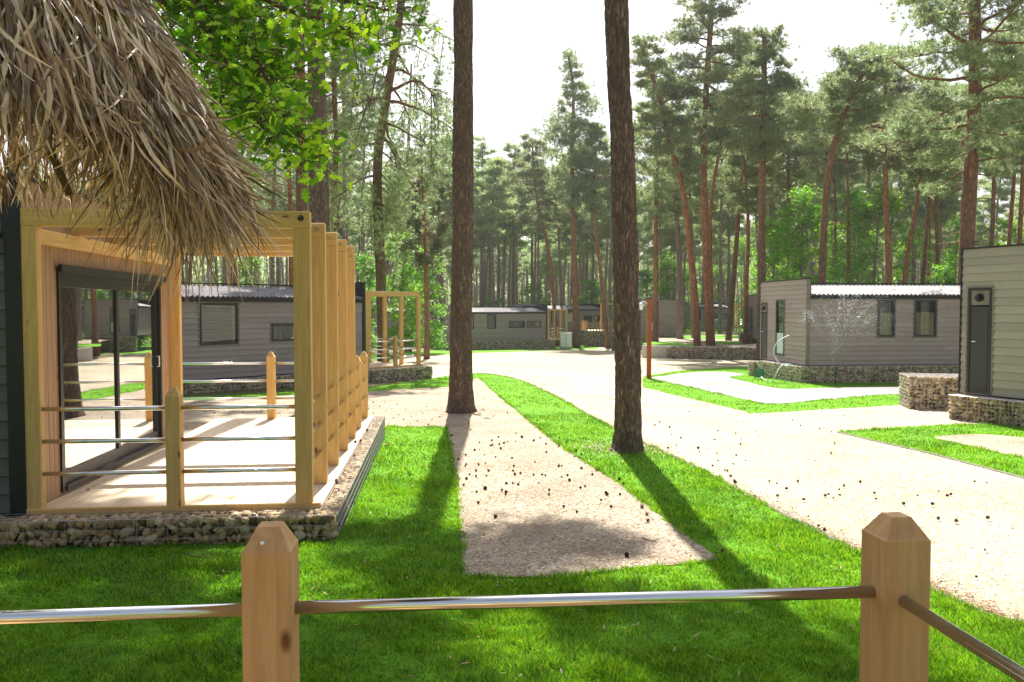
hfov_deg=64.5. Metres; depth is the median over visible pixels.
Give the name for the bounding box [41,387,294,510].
railing
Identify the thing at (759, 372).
hose reel
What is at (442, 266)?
pine tree
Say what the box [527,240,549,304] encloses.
pine tree
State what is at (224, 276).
pine tree
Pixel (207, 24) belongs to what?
oak tree
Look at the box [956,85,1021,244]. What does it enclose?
pine tree
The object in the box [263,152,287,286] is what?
pine tree
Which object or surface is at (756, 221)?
pine tree
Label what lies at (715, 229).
pine tree
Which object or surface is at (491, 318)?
window
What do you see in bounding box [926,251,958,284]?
young tree
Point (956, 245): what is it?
young tree
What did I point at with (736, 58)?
pine tree
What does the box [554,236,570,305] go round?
pine tree
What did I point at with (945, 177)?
pine tree
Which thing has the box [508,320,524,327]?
window
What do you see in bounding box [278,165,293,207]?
pine tree
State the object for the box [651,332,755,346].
raised ground
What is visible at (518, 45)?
sky
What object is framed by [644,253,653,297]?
pine tree
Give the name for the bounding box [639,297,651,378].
lamp post
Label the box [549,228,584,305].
pine tree
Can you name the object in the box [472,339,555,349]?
gabion wall
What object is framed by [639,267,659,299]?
young tree
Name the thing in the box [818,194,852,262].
pine tree
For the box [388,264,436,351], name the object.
young tree
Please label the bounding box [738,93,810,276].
pine tree
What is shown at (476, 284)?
distant trunks
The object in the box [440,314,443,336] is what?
window
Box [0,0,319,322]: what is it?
thatched parasol
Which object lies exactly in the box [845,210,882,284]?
pine tree
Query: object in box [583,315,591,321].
window
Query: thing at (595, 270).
pine tree
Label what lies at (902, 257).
pine tree
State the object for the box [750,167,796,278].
pine tree
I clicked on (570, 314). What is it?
window
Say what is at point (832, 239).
young tree
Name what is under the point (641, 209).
pine tree
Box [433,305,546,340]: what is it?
holiday cabin
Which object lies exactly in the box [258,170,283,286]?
pine tree
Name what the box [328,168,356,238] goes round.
pine tree
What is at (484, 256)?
pine tree
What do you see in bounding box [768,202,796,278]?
pine tree
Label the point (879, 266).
pine tree
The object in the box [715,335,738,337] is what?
lawn
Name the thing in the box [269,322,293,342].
window
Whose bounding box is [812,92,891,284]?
pine tree
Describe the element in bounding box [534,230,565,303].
pine tree
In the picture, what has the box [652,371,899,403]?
gravel drive
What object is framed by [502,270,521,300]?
pine tree
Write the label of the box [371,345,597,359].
lawn
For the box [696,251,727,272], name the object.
pine tree
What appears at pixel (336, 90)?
pine tree
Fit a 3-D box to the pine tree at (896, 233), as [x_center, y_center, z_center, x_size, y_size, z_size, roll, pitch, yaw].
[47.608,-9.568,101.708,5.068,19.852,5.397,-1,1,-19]
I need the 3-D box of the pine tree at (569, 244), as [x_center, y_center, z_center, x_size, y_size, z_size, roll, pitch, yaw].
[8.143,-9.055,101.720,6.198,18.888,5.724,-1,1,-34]
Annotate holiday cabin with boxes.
[0,173,169,517]
[181,282,365,379]
[371,306,432,337]
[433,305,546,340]
[513,304,603,331]
[639,299,676,334]
[684,302,733,328]
[748,295,756,339]
[759,278,959,365]
[958,244,1023,400]
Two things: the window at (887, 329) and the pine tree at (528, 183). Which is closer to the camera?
the window at (887, 329)
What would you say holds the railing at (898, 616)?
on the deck
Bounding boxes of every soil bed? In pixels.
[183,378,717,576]
[934,434,1023,456]
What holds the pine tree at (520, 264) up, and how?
on the ground at (259, 391)
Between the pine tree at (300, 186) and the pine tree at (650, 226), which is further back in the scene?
the pine tree at (650, 226)
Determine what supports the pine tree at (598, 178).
on the ground at (259, 391)
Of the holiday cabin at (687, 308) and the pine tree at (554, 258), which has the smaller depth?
the holiday cabin at (687, 308)
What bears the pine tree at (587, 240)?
on the ground at (259, 391)
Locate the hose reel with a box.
[754,361,764,378]
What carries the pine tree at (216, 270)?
on the ground at (259, 391)
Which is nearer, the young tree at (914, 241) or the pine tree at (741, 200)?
the pine tree at (741, 200)
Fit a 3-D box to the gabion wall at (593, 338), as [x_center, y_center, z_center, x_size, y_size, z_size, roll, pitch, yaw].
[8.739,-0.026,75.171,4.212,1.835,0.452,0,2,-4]
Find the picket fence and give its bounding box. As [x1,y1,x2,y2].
[582,320,613,330]
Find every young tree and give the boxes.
[209,256,268,285]
[355,252,376,349]
[384,231,423,351]
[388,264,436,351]
[405,248,449,349]
[473,295,511,307]
[514,278,551,341]
[571,277,613,328]
[600,280,613,329]
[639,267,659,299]
[650,249,689,323]
[676,263,701,331]
[700,265,738,331]
[722,232,756,331]
[745,207,809,294]
[766,181,841,284]
[805,221,857,284]
[826,185,884,284]
[833,183,912,284]
[892,218,944,284]
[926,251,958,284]
[931,215,976,276]
[981,217,1023,246]
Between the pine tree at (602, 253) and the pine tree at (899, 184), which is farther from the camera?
the pine tree at (602, 253)
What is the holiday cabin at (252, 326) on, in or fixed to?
on the gabion wall at (189, 388)
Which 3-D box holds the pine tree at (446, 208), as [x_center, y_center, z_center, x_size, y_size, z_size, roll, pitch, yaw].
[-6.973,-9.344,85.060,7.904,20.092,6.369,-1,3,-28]
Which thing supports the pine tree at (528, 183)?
on the ground at (259, 391)
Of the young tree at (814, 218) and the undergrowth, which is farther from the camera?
the undergrowth
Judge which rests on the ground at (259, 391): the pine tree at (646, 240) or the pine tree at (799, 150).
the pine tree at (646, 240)
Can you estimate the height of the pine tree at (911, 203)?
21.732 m
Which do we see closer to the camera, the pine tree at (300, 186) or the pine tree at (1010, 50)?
the pine tree at (300, 186)
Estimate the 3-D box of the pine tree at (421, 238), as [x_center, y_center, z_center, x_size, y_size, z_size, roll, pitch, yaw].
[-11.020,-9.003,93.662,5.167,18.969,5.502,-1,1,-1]
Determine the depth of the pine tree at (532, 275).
103.49 m
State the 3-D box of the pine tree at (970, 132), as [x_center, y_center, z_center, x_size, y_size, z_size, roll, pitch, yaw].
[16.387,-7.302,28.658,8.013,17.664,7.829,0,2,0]
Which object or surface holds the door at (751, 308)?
in the holiday cabin at (752, 322)
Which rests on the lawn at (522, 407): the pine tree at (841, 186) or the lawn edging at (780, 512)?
the lawn edging at (780, 512)
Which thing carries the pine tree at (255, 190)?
on the ground at (259, 391)
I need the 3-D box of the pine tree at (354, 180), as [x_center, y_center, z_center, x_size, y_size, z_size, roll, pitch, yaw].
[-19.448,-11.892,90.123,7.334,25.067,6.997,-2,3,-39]
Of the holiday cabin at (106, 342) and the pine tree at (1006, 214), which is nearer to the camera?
the holiday cabin at (106, 342)
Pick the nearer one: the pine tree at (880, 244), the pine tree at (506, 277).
the pine tree at (880, 244)
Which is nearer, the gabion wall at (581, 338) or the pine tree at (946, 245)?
the gabion wall at (581, 338)
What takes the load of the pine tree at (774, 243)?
on the ground at (259, 391)
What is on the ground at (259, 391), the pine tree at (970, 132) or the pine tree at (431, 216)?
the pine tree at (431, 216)
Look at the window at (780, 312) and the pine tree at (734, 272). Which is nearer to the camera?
the window at (780, 312)
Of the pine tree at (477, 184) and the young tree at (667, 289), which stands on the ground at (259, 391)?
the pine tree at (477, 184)
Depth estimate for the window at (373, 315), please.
73.75 m
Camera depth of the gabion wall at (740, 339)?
52.10 m
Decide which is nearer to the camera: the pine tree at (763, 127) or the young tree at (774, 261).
the pine tree at (763, 127)
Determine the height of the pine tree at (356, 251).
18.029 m
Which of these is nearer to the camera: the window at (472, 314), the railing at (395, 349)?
the railing at (395, 349)
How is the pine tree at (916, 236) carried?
on the ground at (259, 391)
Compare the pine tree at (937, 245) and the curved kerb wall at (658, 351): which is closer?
the curved kerb wall at (658, 351)
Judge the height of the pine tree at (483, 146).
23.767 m
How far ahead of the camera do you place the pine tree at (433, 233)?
98.39 m
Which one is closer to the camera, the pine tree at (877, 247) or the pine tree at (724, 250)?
the pine tree at (724, 250)
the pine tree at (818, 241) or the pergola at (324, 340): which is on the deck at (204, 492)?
the pergola at (324, 340)
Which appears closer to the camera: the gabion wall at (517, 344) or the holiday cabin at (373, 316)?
the gabion wall at (517, 344)
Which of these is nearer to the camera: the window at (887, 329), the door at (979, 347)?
the door at (979, 347)
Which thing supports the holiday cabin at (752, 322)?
on the gabion wall at (740, 339)
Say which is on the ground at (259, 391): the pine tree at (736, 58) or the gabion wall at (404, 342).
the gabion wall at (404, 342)
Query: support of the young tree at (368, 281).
on the lawn at (440, 352)
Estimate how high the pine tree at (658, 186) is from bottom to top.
19.716 m
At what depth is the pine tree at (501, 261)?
135.88 m
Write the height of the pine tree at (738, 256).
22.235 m
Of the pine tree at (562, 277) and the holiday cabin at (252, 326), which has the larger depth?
the pine tree at (562, 277)
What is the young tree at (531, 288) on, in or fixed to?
on the lawn at (440, 352)
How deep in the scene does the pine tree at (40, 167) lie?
85.52 m
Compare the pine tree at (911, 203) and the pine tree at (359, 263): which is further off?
the pine tree at (359, 263)
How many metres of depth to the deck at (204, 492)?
8.11 m
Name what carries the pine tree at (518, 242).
on the ground at (259, 391)
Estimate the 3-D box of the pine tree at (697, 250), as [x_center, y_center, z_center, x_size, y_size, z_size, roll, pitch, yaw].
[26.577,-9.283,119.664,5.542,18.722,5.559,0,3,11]
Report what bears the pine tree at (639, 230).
on the ground at (259, 391)
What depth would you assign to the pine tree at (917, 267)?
157.78 m
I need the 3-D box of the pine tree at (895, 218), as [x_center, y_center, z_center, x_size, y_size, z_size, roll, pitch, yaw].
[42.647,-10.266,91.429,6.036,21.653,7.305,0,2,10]
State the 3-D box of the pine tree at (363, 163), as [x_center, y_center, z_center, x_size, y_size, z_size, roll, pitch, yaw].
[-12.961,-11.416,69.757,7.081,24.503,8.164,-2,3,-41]
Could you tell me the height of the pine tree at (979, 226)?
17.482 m
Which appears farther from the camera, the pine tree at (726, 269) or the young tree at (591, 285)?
the pine tree at (726, 269)
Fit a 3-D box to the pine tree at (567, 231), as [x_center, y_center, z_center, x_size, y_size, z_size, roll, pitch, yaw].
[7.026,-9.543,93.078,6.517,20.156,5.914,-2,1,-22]
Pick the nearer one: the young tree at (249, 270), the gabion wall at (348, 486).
the gabion wall at (348, 486)
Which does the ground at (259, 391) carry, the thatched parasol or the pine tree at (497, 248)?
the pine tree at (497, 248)
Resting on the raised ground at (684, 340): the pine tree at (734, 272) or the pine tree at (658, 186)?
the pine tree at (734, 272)
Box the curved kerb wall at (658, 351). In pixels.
[642,345,666,357]
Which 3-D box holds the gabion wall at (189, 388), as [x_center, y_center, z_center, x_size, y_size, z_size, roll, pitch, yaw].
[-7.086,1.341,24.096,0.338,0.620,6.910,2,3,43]
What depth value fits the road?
10.72 m
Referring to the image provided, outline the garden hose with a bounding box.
[761,335,791,380]
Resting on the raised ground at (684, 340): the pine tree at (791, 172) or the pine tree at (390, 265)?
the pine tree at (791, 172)
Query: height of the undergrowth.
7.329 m
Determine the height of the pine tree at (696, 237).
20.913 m
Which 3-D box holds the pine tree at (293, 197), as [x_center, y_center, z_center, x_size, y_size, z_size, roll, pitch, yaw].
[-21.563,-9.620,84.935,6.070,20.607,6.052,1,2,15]
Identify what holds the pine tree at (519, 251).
on the ground at (259, 391)
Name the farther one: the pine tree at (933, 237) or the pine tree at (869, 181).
the pine tree at (933, 237)
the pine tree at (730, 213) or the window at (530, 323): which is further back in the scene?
the pine tree at (730, 213)
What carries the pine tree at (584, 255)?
on the ground at (259, 391)
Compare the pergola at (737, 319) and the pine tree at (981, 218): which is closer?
the pergola at (737, 319)
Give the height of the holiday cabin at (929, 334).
2.895 m
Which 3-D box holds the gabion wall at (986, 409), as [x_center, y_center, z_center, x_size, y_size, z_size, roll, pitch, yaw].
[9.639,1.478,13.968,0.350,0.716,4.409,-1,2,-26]
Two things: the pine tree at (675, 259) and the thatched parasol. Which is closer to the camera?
the thatched parasol
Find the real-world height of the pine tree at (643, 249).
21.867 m
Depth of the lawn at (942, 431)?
13.21 m
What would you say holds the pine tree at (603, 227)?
on the ground at (259, 391)
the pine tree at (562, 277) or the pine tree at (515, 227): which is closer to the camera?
the pine tree at (515, 227)
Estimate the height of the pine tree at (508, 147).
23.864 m
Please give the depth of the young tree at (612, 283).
93.48 m
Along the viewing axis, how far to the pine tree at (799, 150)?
57.05 m
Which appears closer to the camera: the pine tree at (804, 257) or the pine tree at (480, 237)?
the pine tree at (480, 237)
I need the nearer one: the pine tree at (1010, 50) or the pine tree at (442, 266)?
the pine tree at (1010, 50)
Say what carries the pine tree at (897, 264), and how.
on the ground at (259, 391)
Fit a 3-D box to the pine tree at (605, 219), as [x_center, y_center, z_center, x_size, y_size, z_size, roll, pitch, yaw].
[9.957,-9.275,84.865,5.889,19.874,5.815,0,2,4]
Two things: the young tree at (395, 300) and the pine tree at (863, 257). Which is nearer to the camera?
the young tree at (395, 300)
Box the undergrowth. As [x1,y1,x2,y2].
[371,304,743,337]
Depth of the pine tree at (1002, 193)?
97.47 m
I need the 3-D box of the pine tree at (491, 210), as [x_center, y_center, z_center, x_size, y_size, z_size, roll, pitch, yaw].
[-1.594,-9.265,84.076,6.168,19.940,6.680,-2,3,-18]
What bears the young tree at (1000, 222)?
on the ground at (259, 391)
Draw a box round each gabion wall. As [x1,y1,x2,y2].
[0,507,340,548]
[183,370,370,393]
[321,416,384,532]
[369,365,432,382]
[373,337,430,347]
[430,340,449,349]
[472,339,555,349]
[550,332,583,344]
[584,331,613,346]
[640,334,676,348]
[667,346,755,359]
[738,333,756,342]
[748,361,759,375]
[760,360,810,382]
[808,365,958,382]
[898,373,973,409]
[948,394,1023,425]
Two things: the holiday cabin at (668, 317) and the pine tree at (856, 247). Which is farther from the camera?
the pine tree at (856, 247)
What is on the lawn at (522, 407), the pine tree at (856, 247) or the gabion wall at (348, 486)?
the gabion wall at (348, 486)
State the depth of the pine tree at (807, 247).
94.78 m
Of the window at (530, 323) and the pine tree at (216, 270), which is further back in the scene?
the pine tree at (216, 270)
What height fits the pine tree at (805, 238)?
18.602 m
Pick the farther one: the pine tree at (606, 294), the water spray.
the pine tree at (606, 294)
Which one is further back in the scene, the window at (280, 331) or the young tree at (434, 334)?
the young tree at (434, 334)
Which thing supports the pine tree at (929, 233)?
on the ground at (259, 391)
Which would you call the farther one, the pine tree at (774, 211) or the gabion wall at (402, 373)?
the pine tree at (774, 211)
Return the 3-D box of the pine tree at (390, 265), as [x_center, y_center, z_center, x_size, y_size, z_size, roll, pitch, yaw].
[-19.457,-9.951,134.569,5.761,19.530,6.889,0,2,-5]
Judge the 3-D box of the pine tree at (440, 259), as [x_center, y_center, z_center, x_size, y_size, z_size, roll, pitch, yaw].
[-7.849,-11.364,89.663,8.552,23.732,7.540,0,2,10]
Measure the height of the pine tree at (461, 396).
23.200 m
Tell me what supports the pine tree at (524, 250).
on the ground at (259, 391)
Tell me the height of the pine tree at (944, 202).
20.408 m
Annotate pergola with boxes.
[20,208,355,508]
[365,291,420,366]
[547,309,567,338]
[600,303,612,329]
[734,305,743,326]
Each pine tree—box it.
[6,146,43,179]
[7,108,41,172]
[43,155,80,189]
[182,206,188,284]
[186,59,282,285]
[205,127,228,285]
[209,97,268,285]
[224,2,353,286]
[228,84,308,286]
[228,123,286,283]
[243,156,268,283]
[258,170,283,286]
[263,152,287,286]
[267,0,405,239]
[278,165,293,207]
[278,185,308,210]
[283,155,331,211]
[295,6,306,210]
[306,39,395,245]
[307,0,329,231]
[308,0,485,362]
[328,129,370,239]
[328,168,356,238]
[330,69,396,278]
[339,186,372,281]
[348,63,441,350]
[348,228,366,268]
[355,244,374,279]
[365,169,394,307]
[365,221,386,250]
[382,157,432,306]
[386,254,408,306]
[386,256,400,306]
[391,122,452,358]
[391,234,408,307]
[403,220,432,281]
[408,137,476,303]
[416,158,452,304]
[421,226,451,294]
[422,251,449,284]
[428,212,451,305]
[432,133,490,210]
[442,240,451,304]
[442,245,451,291]
[443,271,450,282]
[445,0,476,413]
[446,229,479,268]
[473,134,517,306]
[473,155,529,307]
[473,188,506,306]
[473,228,500,307]
[473,249,479,279]
[475,166,497,304]
[476,248,502,286]
[483,156,512,282]
[484,238,496,306]
[489,157,532,307]
[490,196,522,305]
[493,132,578,345]
[493,243,515,306]
[495,234,522,293]
[495,264,508,297]
[497,141,534,307]
[500,195,530,307]
[500,231,534,303]
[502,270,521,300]
[505,239,533,295]
[515,176,553,304]
[516,148,546,303]
[520,237,542,275]
[521,176,544,301]
[526,234,553,294]
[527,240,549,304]
[529,158,580,305]
[530,44,610,347]
[533,233,566,304]
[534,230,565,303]
[548,243,570,305]
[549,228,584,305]
[553,262,570,285]
[554,204,589,305]
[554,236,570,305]
[557,147,581,305]
[557,206,584,295]
[559,120,610,347]
[565,263,570,286]
[568,185,610,303]
[568,240,591,295]
[569,220,600,296]
[577,255,602,296]
[578,211,614,350]
[580,154,606,303]
[583,159,612,329]
[585,240,612,279]
[586,186,610,306]
[589,238,612,302]
[593,73,699,341]
[602,265,613,281]
[604,0,644,453]
[608,156,648,213]
[629,32,714,345]
[635,99,727,338]
[636,183,647,263]
[637,177,683,299]
[637,182,649,265]
[638,157,674,299]
[638,212,663,296]
[638,221,668,288]
[638,232,650,262]
[644,0,776,345]
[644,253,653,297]
[645,211,693,299]
[660,114,724,337]
[664,214,701,331]
[666,212,675,297]
[681,35,769,308]
[682,230,702,265]
[687,159,729,331]
[687,169,730,331]
[691,83,811,340]
[693,22,811,360]
[693,224,740,329]
[694,221,726,302]
[695,110,781,343]
[696,143,734,333]
[696,242,712,274]
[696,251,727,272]
[697,234,731,302]
[699,161,755,301]
[712,205,756,331]
[712,254,738,330]
[730,223,753,318]
[731,234,745,267]
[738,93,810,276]
[742,217,768,276]
[743,164,769,264]
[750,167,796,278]
[750,223,785,278]
[755,72,834,278]
[755,99,825,272]
[755,158,814,253]
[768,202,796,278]
[770,39,913,284]
[783,226,813,276]
[785,136,850,282]
[789,233,811,276]
[790,178,819,276]
[791,76,877,282]
[800,180,820,276]
[807,212,829,276]
[810,131,866,278]
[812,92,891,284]
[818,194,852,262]
[831,59,950,284]
[837,174,881,284]
[842,0,1023,284]
[845,77,902,280]
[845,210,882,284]
[852,239,879,284]
[853,173,895,232]
[857,158,890,281]
[857,234,883,254]
[864,217,895,279]
[870,90,920,261]
[871,242,884,267]
[873,173,909,284]
[878,187,910,284]
[879,82,964,284]
[882,254,910,280]
[888,138,962,284]
[890,187,923,280]
[892,172,940,280]
[893,76,980,284]
[893,228,934,282]
[902,72,986,284]
[904,218,950,277]
[916,259,919,282]
[919,192,961,284]
[920,175,962,274]
[931,229,958,263]
[939,182,976,277]
[942,201,987,248]
[943,25,1023,245]
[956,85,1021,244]
[961,16,1023,243]
[975,195,1000,245]
[977,163,1019,245]
[998,222,1007,242]
[1004,184,1019,235]
[1004,189,1023,243]
[1006,200,1023,234]
[1013,184,1023,226]
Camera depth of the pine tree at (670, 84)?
47.24 m
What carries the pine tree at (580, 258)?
on the ground at (259, 391)
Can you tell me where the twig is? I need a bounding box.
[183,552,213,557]
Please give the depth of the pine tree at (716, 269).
115.19 m
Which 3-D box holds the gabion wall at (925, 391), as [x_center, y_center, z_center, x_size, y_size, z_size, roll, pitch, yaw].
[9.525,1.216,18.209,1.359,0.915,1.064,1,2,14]
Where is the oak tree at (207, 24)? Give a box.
[150,0,441,202]
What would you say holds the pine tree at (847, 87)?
on the ground at (259, 391)
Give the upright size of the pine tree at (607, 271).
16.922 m
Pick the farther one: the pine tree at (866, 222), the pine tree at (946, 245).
the pine tree at (946, 245)
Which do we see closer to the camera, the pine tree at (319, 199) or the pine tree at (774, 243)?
the pine tree at (319, 199)
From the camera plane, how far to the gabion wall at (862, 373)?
26.37 m
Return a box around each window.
[197,302,239,346]
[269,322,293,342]
[372,313,374,334]
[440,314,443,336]
[472,314,473,328]
[487,314,496,328]
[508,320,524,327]
[527,320,540,327]
[568,311,572,322]
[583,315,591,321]
[594,315,599,321]
[775,299,785,356]
[876,299,896,337]
[912,299,937,337]
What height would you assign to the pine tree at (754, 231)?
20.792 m
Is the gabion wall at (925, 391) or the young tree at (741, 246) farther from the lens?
the young tree at (741, 246)
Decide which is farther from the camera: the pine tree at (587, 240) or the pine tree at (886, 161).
the pine tree at (587, 240)
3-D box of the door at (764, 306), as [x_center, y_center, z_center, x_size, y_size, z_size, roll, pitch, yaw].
[9.164,-0.385,29.503,0.160,2.070,0.560,0,2,-6]
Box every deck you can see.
[26,417,372,517]
[368,361,422,369]
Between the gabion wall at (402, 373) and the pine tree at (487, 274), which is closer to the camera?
the gabion wall at (402, 373)
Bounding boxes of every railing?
[0,512,1023,681]
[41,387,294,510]
[182,351,367,428]
[369,336,416,366]
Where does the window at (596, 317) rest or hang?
in the holiday cabin at (590, 312)
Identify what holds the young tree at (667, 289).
on the raised ground at (684, 340)
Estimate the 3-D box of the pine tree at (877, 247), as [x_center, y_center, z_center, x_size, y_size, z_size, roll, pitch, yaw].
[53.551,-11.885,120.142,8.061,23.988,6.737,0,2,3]
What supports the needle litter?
on the road
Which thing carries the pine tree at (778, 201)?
on the ground at (259, 391)
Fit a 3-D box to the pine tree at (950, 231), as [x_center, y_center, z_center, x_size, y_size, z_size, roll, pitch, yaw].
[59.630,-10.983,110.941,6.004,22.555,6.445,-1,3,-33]
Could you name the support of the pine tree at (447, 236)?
on the ground at (259, 391)
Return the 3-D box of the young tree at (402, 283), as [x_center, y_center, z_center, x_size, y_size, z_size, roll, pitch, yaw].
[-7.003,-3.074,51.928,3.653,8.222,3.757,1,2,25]
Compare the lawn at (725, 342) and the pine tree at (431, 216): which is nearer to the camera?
the lawn at (725, 342)
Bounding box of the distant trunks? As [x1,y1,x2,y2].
[181,235,999,331]
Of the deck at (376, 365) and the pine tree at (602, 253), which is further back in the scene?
the pine tree at (602, 253)
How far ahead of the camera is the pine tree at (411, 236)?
89.22 m
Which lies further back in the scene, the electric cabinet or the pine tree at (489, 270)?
the pine tree at (489, 270)
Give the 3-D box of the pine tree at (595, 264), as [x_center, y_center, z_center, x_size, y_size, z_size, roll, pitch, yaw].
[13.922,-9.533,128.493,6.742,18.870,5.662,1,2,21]
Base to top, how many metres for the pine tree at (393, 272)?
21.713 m
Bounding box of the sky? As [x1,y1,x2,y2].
[0,0,1023,330]
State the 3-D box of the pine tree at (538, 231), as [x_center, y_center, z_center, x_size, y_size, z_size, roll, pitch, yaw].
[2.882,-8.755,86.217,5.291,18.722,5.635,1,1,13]
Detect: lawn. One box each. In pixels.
[0,373,1023,681]
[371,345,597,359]
[642,366,899,412]
[643,342,692,345]
[664,336,736,338]
[701,341,755,343]
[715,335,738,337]
[839,424,1023,476]
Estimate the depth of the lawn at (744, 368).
21.05 m
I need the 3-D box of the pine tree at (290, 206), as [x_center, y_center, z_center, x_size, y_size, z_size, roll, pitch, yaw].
[-10.097,-7.537,36.038,5.180,17.868,6.042,-2,3,-39]
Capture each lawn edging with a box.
[485,373,1000,617]
[837,431,1023,478]
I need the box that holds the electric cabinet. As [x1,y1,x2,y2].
[560,332,571,348]
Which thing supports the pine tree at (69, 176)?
on the ground at (259, 391)
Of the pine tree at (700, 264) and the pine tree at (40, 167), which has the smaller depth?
the pine tree at (40, 167)
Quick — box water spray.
[773,277,909,371]
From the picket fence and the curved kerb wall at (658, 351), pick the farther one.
the picket fence
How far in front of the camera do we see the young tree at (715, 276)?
103.51 m
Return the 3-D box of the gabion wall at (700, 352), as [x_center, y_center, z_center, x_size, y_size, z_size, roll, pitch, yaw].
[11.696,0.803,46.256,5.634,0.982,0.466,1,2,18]
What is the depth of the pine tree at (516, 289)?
110.56 m
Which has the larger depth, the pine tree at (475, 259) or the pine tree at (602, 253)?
the pine tree at (475, 259)
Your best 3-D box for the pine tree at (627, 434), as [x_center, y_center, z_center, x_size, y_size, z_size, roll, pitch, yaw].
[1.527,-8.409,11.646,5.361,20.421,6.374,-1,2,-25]
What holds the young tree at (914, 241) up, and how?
on the ground at (259, 391)
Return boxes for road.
[398,349,1023,620]
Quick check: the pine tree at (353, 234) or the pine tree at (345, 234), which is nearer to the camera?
the pine tree at (345, 234)
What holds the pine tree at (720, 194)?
on the raised ground at (684, 340)
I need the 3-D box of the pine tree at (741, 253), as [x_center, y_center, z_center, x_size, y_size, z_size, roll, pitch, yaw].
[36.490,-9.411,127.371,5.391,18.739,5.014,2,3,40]
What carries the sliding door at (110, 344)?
in the holiday cabin at (106, 342)
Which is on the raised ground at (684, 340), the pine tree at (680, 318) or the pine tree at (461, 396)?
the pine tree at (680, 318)
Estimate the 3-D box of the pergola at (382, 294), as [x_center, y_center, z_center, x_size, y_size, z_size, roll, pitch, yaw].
[-5.049,-0.437,28.393,2.923,2.550,2.380,2,3,43]
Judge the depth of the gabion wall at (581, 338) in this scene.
83.04 m
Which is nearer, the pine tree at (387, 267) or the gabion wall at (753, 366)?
the gabion wall at (753, 366)
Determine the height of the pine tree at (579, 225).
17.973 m
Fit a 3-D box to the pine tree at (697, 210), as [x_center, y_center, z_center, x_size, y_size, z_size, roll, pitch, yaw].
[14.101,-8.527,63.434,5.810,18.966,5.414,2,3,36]
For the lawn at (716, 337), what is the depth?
64.98 m
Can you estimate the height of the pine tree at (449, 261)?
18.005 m
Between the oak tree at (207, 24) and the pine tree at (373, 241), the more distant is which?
the pine tree at (373, 241)
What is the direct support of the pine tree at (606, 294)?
on the ground at (259, 391)
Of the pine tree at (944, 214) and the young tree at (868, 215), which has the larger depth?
the pine tree at (944, 214)
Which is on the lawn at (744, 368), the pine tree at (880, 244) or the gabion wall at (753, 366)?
the gabion wall at (753, 366)
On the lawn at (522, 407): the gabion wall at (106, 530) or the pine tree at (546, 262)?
the gabion wall at (106, 530)
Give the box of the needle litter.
[6,373,1023,675]
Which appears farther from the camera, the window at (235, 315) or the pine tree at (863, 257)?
the pine tree at (863, 257)
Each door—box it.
[56,264,165,492]
[749,307,752,337]
[761,302,767,358]
[964,285,994,394]
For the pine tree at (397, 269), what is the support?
on the ground at (259, 391)
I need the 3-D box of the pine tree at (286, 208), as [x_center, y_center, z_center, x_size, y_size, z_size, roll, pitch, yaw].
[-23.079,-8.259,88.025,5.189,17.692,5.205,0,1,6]
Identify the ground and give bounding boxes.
[183,331,754,397]
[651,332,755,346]
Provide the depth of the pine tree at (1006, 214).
110.16 m
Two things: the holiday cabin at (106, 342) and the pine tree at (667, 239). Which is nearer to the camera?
the holiday cabin at (106, 342)
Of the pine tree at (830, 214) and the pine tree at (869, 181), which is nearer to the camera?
the pine tree at (869, 181)
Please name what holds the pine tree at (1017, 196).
on the ground at (259, 391)
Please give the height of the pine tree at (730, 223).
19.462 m
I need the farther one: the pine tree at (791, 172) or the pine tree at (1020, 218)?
the pine tree at (791, 172)
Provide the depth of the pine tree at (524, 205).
91.72 m
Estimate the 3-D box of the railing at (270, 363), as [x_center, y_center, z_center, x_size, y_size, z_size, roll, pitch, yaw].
[-3.881,0.732,11.707,3.390,1.050,2.060,0,2,-5]
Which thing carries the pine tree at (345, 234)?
on the ground at (259, 391)
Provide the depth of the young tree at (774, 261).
55.47 m
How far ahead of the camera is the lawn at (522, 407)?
5.47 m
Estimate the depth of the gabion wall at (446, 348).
64.95 m
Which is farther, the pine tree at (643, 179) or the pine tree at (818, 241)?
the pine tree at (818, 241)
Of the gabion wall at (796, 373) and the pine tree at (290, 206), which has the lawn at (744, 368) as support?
the gabion wall at (796, 373)
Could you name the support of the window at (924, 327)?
in the holiday cabin at (929, 334)
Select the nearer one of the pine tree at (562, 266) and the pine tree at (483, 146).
the pine tree at (483, 146)
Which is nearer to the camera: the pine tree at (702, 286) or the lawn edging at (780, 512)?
the lawn edging at (780, 512)
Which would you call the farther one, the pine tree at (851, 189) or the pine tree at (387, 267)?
the pine tree at (387, 267)
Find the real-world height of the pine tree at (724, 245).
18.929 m
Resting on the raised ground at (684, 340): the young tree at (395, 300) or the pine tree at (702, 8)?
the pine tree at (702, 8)
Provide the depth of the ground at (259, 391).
23.20 m
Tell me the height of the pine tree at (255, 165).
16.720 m
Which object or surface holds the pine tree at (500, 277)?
on the ground at (259, 391)
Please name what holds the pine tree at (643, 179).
on the ground at (259, 391)
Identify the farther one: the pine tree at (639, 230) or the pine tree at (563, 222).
the pine tree at (639, 230)
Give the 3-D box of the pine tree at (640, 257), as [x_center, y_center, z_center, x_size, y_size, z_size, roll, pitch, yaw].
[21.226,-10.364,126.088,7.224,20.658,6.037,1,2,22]

